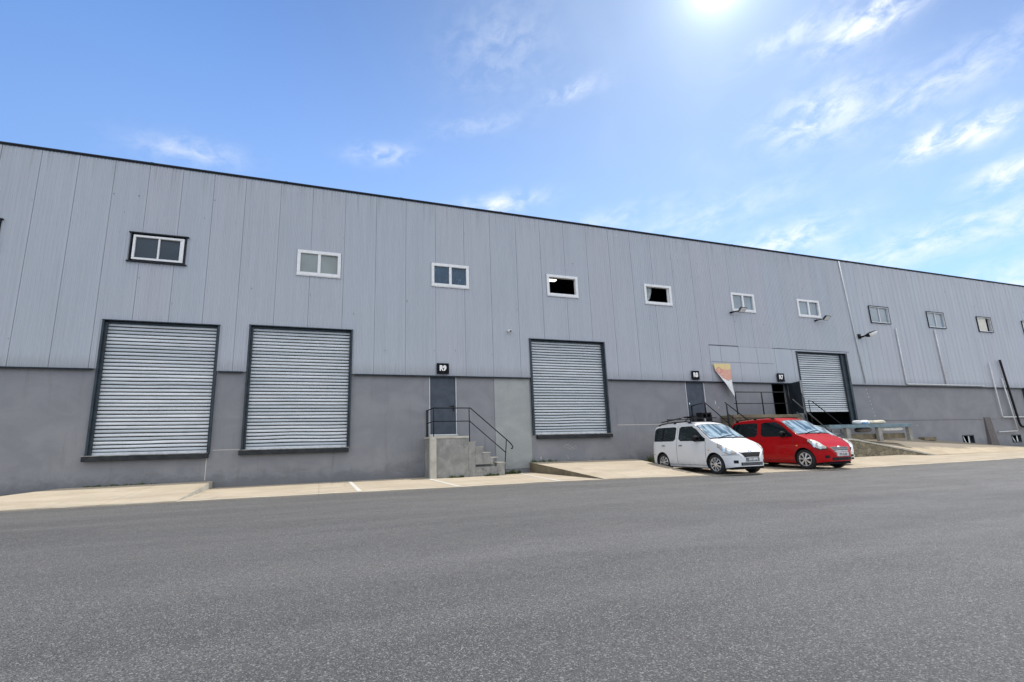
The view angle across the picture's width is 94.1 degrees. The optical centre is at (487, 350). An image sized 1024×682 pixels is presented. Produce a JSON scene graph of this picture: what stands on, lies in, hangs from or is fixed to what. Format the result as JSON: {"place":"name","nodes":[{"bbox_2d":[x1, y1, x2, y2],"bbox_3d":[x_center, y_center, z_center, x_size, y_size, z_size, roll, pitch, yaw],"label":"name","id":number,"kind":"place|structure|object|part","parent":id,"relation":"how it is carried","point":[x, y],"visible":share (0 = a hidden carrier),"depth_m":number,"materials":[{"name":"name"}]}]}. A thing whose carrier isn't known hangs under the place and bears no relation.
{"place":"outdoors","nodes":[
{"label":"outdoors","id":0,"kind":"place"},
{"bbox_2d":[0,459,1023,681],"bbox_3d":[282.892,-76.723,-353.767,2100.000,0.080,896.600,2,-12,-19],"label":"road","id":1,"kind":"structure","parent":0,"point":[913,573],"depth_m":3.86,"materials":[{"name":"grey asphalt"}]},
{"bbox_2d":[0,450,1023,511],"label":"parking apron","id":2,"kind":"object","parent":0,"point":[273,491],"visible":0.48,"depth_m":14.97,"materials":[{"name":"concrete"}]},
{"bbox_2d":[0,481,212,509],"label":"loading ramp","id":3,"kind":"structure","parent":2,"relation":"on","point":[106,495],"depth_m":12.05,"materials":[{"name":"concrete"}]},
{"bbox_2d":[83,483,155,487],"bbox_3d":[-10.915,3.986,14.147,1.811,0.070,0.064,2,-12,-19],"label":"weed tuft","id":4,"kind":"object","parent":3,"relation":"on","point":[115,485],"visible":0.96,"depth_m":14.10,"materials":[{"name":"green plant"}]},
{"bbox_2d":[449,475,463,477],"bbox_3d":[-1.051,4.353,16.482,0.560,0.096,0.080,2,-12,-19],"label":"weed tuft","id":5,"kind":"object","parent":2,"relation":"on","point":[451,476],"visible":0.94,"depth_m":16.46,"materials":[{"name":"green plant"}]},
{"bbox_2d":[424,407,512,478],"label":"concrete staircase","id":6,"kind":"structure","parent":2,"relation":"on","point":[446,456],"depth_m":16.79,"materials":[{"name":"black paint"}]},
{"bbox_2d":[0,458,1013,510],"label":"parking lines","id":7,"kind":"object","parent":2,"relation":"on","point":[354,485],"visible":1,"depth_m":13.58,"materials":[{"name":"white paint"}]},
{"bbox_2d":[505,469,520,473],"bbox_3d":[0.866,4.505,17.741,0.892,0.182,0.142,2,-12,-19],"label":"weed tuft","id":8,"kind":"object","parent":2,"relation":"on","point":[513,472],"visible":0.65,"depth_m":17.75,"materials":[{"name":"green plant"}]},
{"bbox_2d":[530,459,703,478],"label":"loading ramp","id":9,"kind":"structure","parent":2,"relation":"on","point":[622,468],"depth_m":16.83,"materials":[{"name":"concrete"}]},
{"bbox_2d":[646,454,654,462],"bbox_3d":[6.991,4.575,19.984,1.283,0.600,0.435,2,-12,-19],"label":"weed tuft","id":10,"kind":"object","parent":2,"relation":"on","point":[651,460],"visible":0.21,"depth_m":19.85,"materials":[{"name":"green plant"}]},
{"bbox_2d":[653,416,763,474],"bbox_3d":[7.909,3.376,17.250,2.205,1.980,3.990,2,-12,-19],"label":"parked car","id":11,"kind":"object","parent":2,"relation":"on","point":[715,447],"visible":0.98,"depth_m":16.49,"materials":[{"name":"white paint"}]},
{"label":"rear side window","id":12,"kind":"part","parent":11,"relation":"part of","materials":[{"name":"black glass"}]},
{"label":"front side window","id":13,"kind":"part","parent":11,"relation":"part of","materials":[{"name":"black glass"}]},
{"bbox_2d":[691,402,731,426],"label":"concrete staircase","id":14,"kind":"structure","parent":2,"relation":"on","point":[705,404],"depth_m":20.74,"materials":[{"name":"black paint"}]},
{"bbox_2d":[724,402,746,427],"bbox_3d":[10.987,3.551,20.676,1.294,2.659,0.060,2,-12,-19],"label":"handrail","id":15,"kind":"object","parent":2,"relation":"on","point":[728,414],"visible":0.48,"depth_m":20.70,"materials":[{"name":"black metal"}]},
{"bbox_2d":[720,392,802,427],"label":"stone platform","id":16,"kind":"structure","parent":2,"relation":"on","point":[737,417],"depth_m":21.89,"materials":[{"name":"black paint"}]},
{"bbox_2d":[792,393,831,432],"bbox_3d":[15.216,3.354,22.200,2.186,2.805,0.044,2,-12,-19],"label":"handrail","id":17,"kind":"object","parent":16,"relation":"on","point":[804,408],"visible":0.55,"depth_m":22.20,"materials":[{"name":"metal"}]},
{"bbox_2d":[731,417,851,468],"bbox_3d":[11.723,3.554,18.571,2.247,1.934,4.147,2,-12,-19],"label":"parked car","id":18,"kind":"object","parent":2,"relation":"on","point":[804,444],"visible":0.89,"depth_m":17.65,"materials":[{"name":"red paint"}]},
{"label":"rear side window","id":19,"kind":"part","parent":18,"relation":"part of","materials":[{"name":"black glass"}]},
{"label":"front side window","id":20,"kind":"part","parent":18,"relation":"part of","materials":[{"name":"black glass"}]},
{"bbox_2d":[813,424,853,458],"bbox_3d":[13.488,3.904,20.142,2.120,1.620,3.280,2,-12,-19],"label":"parked car","id":21,"kind":"object","parent":2,"relation":"on","point":[851,448],"visible":0.12,"depth_m":19.06,"materials":[{"name":"white paint"}]},
{"bbox_2d":[843,438,1023,456],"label":"raised driveway","id":22,"kind":"structure","parent":2,"relation":"on","point":[885,447],"depth_m":24.13,"materials":[{"name":"concrete"}]},
{"bbox_2d":[808,400,841,424],"bbox_3d":[16.658,3.348,23.139,2.470,1.903,0.044,2,-12,-19],"label":"handrail","id":23,"kind":"object","parent":22,"relation":"on","point":[823,410],"visible":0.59,"depth_m":23.04,"materials":[{"name":"black metal"}]},
{"bbox_2d":[831,429,844,438],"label":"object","id":24,"kind":"object","parent":22,"relation":"on","point":[840,434],"visible":0.47,"depth_m":22.64,"materials":[{"name":"grey"}]},
{"bbox_2d":[819,424,913,440],"bbox_3d":[18.565,4.017,23.232,5.850,0.820,0.610,2,-12,-19],"label":"steel bench","id":25,"kind":"object","parent":22,"relation":"on","point":[878,431],"visible":0.84,"depth_m":23.11,"materials":[{"name":"metal"}]},
{"bbox_2d":[852,420,869,424],"bbox_3d":[18.247,3.494,23.218,0.900,0.213,0.430,2,-12,-19],"label":"bundle","id":26,"kind":"object","parent":25,"relation":"on","point":[855,422],"visible":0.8,"depth_m":23.06,"materials":[{"name":"white plastic"}]},
{"bbox_2d":[854,427,871,431],"bbox_3d":[18.377,3.846,23.261,0.900,0.276,0.400,2,-12,-19],"label":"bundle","id":27,"kind":"object","parent":25,"relation":"on","point":[866,429],"visible":0.91,"depth_m":23.08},
{"bbox_2d":[868,420,885,423],"bbox_3d":[19.184,3.539,23.564,1.300,0.208,0.440,2,-12,-19],"label":"bundle","id":28,"kind":"object","parent":25,"relation":"on","point":[877,422],"visible":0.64,"depth_m":23.37,"materials":[{"name":"white plastic"}]},
{"bbox_2d":[851,433,904,439],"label":"concrete block","id":29,"kind":"structure","parent":22,"relation":"on","point":[873,436],"depth_m":23.31,"materials":[{"name":"beige concrete"}]},
{"bbox_2d":[919,437,936,440],"bbox_3d":[24.262,4.851,26.191,1.000,0.200,0.290,2,-12,-19],"label":"kerb block","id":30,"kind":"object","parent":22,"relation":"on","point":[929,438],"depth_m":26.04,"materials":[{"name":"beige concrete"}]},
{"bbox_2d":[0,0,1023,285],"label":"sky","id":31,"kind":"structure","parent":0,"point":[890,133],"materials":[{"name":"blue"}]},
{"bbox_2d":[696,412,710,421],"bbox_3d":[9.655,3.063,21.147,0.540,0.610,0.350,2,-12,-19],"label":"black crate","id":32,"kind":"object","parent":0,"point":[699,417],"visible":0.43,"depth_m":21.07,"materials":[{"name":"plastic"}]},
{"bbox_2d":[881,427,902,430],"bbox_3d":[20.252,3.890,23.882,1.650,0.250,0.350,2,-12,-19],"label":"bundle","id":33,"kind":"object","parent":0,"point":[891,428],"visible":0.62,"depth_m":23.67,"materials":[{"name":"white plastic"}]},
{"bbox_3d":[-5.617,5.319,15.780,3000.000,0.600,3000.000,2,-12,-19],"label":"ground","id":34,"kind":"structure","parent":0,"visible":0},
{"bbox_2d":[0,141,1023,495],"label":"warehouse","id":35,"kind":"structure","parent":34,"relation":"on","point":[164,323],"depth_m":17.77,"materials":[{"name":"grey paint"}]},
{"bbox_2d":[125,231,188,265],"bbox_3d":[-10.848,-3.345,15.709,1.690,1.022,0.185,2,-12,-19],"label":"window","id":36,"kind":"structure","parent":35,"relation":"in","point":[145,249],"depth_m":15.68,"materials":[{"name":"white plastic"}]},
{"bbox_2d":[296,249,340,278],"bbox_3d":[-6.125,-3.139,17.338,1.554,0.976,0.158,2,-12,-19],"label":"window","id":37,"kind":"structure","parent":35,"relation":"in","point":[309,263],"depth_m":17.30,"materials":[{"name":"white plastic"}]},
{"bbox_2d":[437,363,448,373],"bbox_3d":[-1.679,0.675,17.995,0.470,0.410,0.031,2,-12,-19],"label":"door sign","id":38,"kind":"object","parent":35,"relation":"attached to","point":[442,368],"visible":1,"depth_m":17.99,"materials":[{"name":"black plastic"}]},
{"bbox_2d":[431,262,468,288],"bbox_3d":[-1.479,-2.954,18.929,1.584,0.976,0.158,2,-12,-19],"label":"window","id":39,"kind":"structure","parent":35,"relation":"in","point":[442,275],"depth_m":18.89,"materials":[{"name":"white plastic"}]},
{"bbox_2d":[546,274,578,297],"bbox_3d":[3.229,-2.767,20.542,1.544,0.976,0.158,2,-12,-19],"label":"window","id":40,"kind":"structure","parent":35,"relation":"in","point":[548,276],"depth_m":20.49,"materials":[{"name":"white plastic"}]},
{"bbox_2d":[643,284,672,305],"bbox_3d":[7.916,-2.573,22.183,1.564,0.976,0.228,2,-12,-19],"label":"window","id":41,"kind":"structure","parent":35,"relation":"in","point":[647,291],"depth_m":22.16,"materials":[{"name":"white plastic"}]},
{"bbox_2d":[691,371,699,379],"bbox_3d":[9.571,1.124,21.848,0.430,0.410,0.031,2,-12,-19],"label":"door sign","id":42,"kind":"object","parent":35,"relation":"attached to","point":[695,375],"visible":1,"depth_m":21.83,"materials":[{"name":"black plastic"}]},
{"bbox_2d":[714,364,736,398],"bbox_3d":[11.160,1.434,22.238,1.050,1.735,0.166,2,-12,-19],"label":"torn poster","id":43,"kind":"object","parent":35,"relation":"attached to","point":[723,371],"visible":1,"depth_m":22.38,"materials":[{"name":"paper"}]},
{"bbox_2d":[730,307,746,312],"bbox_3d":[12.271,-1.987,23.210,0.582,0.241,0.570,2,-12,-19],"label":"floodlight","id":44,"kind":"object","parent":35,"relation":"attached to","point":[742,309],"visible":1,"depth_m":23.08,"materials":[{"name":"grey metal"}]},
{"bbox_2d":[730,292,755,312],"bbox_3d":[12.768,-2.387,23.809,1.564,0.976,0.158,2,-12,-19],"label":"window","id":45,"kind":"structure","parent":35,"relation":"in","point":[738,300],"depth_m":23.80,"materials":[{"name":"white plastic"}]},
{"bbox_2d":[777,373,784,381],"bbox_3d":[14.544,1.322,23.551,0.470,0.410,0.031,2,-12,-19],"label":"door sign","id":46,"kind":"object","parent":35,"relation":"attached to","point":[780,377],"visible":1,"depth_m":23.54,"materials":[{"name":"black plastic"}]},
{"bbox_2d":[796,299,821,318],"bbox_3d":[17.041,-2.216,25.272,1.664,0.976,0.158,2,-12,-19],"label":"window","id":47,"kind":"structure","parent":35,"relation":"in","point":[806,308],"depth_m":25.23,"materials":[{"name":"white plastic"}]},
{"bbox_2d":[814,315,830,320],"bbox_3d":[17.690,-1.713,25.054,0.582,0.241,0.570,2,-12,-19],"label":"floodlight","id":48,"kind":"object","parent":35,"relation":"attached to","point":[826,317],"visible":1,"depth_m":24.94,"materials":[{"name":"grey metal"}]},
{"bbox_2d":[838,261,866,382],"bbox_3d":[20.031,-1.651,26.127,0.500,6.884,0.070,2,-12,-19],"label":"wall pipe","id":49,"kind":"object","parent":35,"relation":"attached to","point":[852,322],"depth_m":26.07,"materials":[{"name":"grey metal"}]},
{"bbox_2d":[857,330,877,338],"bbox_3d":[20.659,-0.892,25.823,0.888,0.338,0.394,-8,-13,31],"label":"floodlight","id":50,"kind":"object","parent":35,"relation":"attached to","point":[871,333],"visible":1,"depth_m":25.68,"materials":[{"name":"black plastic"}]},
{"bbox_2d":[868,305,890,323],"bbox_3d":[22.264,-2.026,27.050,1.644,0.994,0.185,2,-12,-19],"label":"window","id":51,"kind":"structure","parent":35,"relation":"in","point":[878,314],"depth_m":27.05,"materials":[{"name":"grey metal"}]},
{"bbox_2d":[925,311,946,328],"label":"window","id":52,"kind":"structure","parent":35,"relation":"in","point":[934,319],"depth_m":28.69,"materials":[{"name":"grey metal"}]},
{"bbox_2d":[895,328,984,385],"bbox_3d":[26.732,0.447,28.015,7.080,3.230,0.080,2,-12,-19],"label":"wall pipe","id":53,"kind":"object","parent":35,"relation":"attached to","point":[922,384],"depth_m":27.03,"materials":[{"name":"grey metal"}]},
{"bbox_2d":[934,330,946,383],"bbox_3d":[26.738,0.347,28.054,0.130,3.221,0.080,2,-12,-19],"label":"wall pipe","id":54,"kind":"object","parent":35,"relation":"attached to","point":[940,357],"depth_m":28.02,"materials":[{"name":"grey metal"}]},
{"bbox_2d":[962,435,975,442],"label":"basement window","id":55,"kind":"structure","parent":35,"relation":"in","point":[972,436],"depth_m":27.69,"materials":[{"name":"black glass"}]},
{"bbox_2d":[975,316,993,332],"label":"window","id":56,"kind":"structure","parent":35,"relation":"in","point":[981,323],"depth_m":30.23,"materials":[{"name":"grey metal"}]},
{"bbox_2d":[988,363,1023,417],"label":"wall pipe","id":57,"kind":"object","parent":35,"relation":"attached to","point":[998,397],"depth_m":29.11,"materials":[{"name":"grey metal"}]},
{"bbox_2d":[999,378,1017,432],"bbox_3d":[31.512,3.300,29.083,1.966,3.320,0.072,2,-12,-19],"label":"wall pipe","id":58,"kind":"object","parent":35,"relation":"attached to","point":[1010,408],"depth_m":29.26,"materials":[{"name":"grey metal"}]},
{"bbox_2d":[998,360,1023,427],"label":"wall pipe","id":59,"kind":"object","parent":35,"relation":"attached to","point":[1010,395],"depth_m":29.46,"materials":[{"name":"black plastic"}]},
{"bbox_2d":[1011,434,1022,442],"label":"basement window","id":60,"kind":"structure","parent":35,"relation":"in","point":[1019,437],"depth_m":29.22,"materials":[{"name":"black glass"}]}
]}

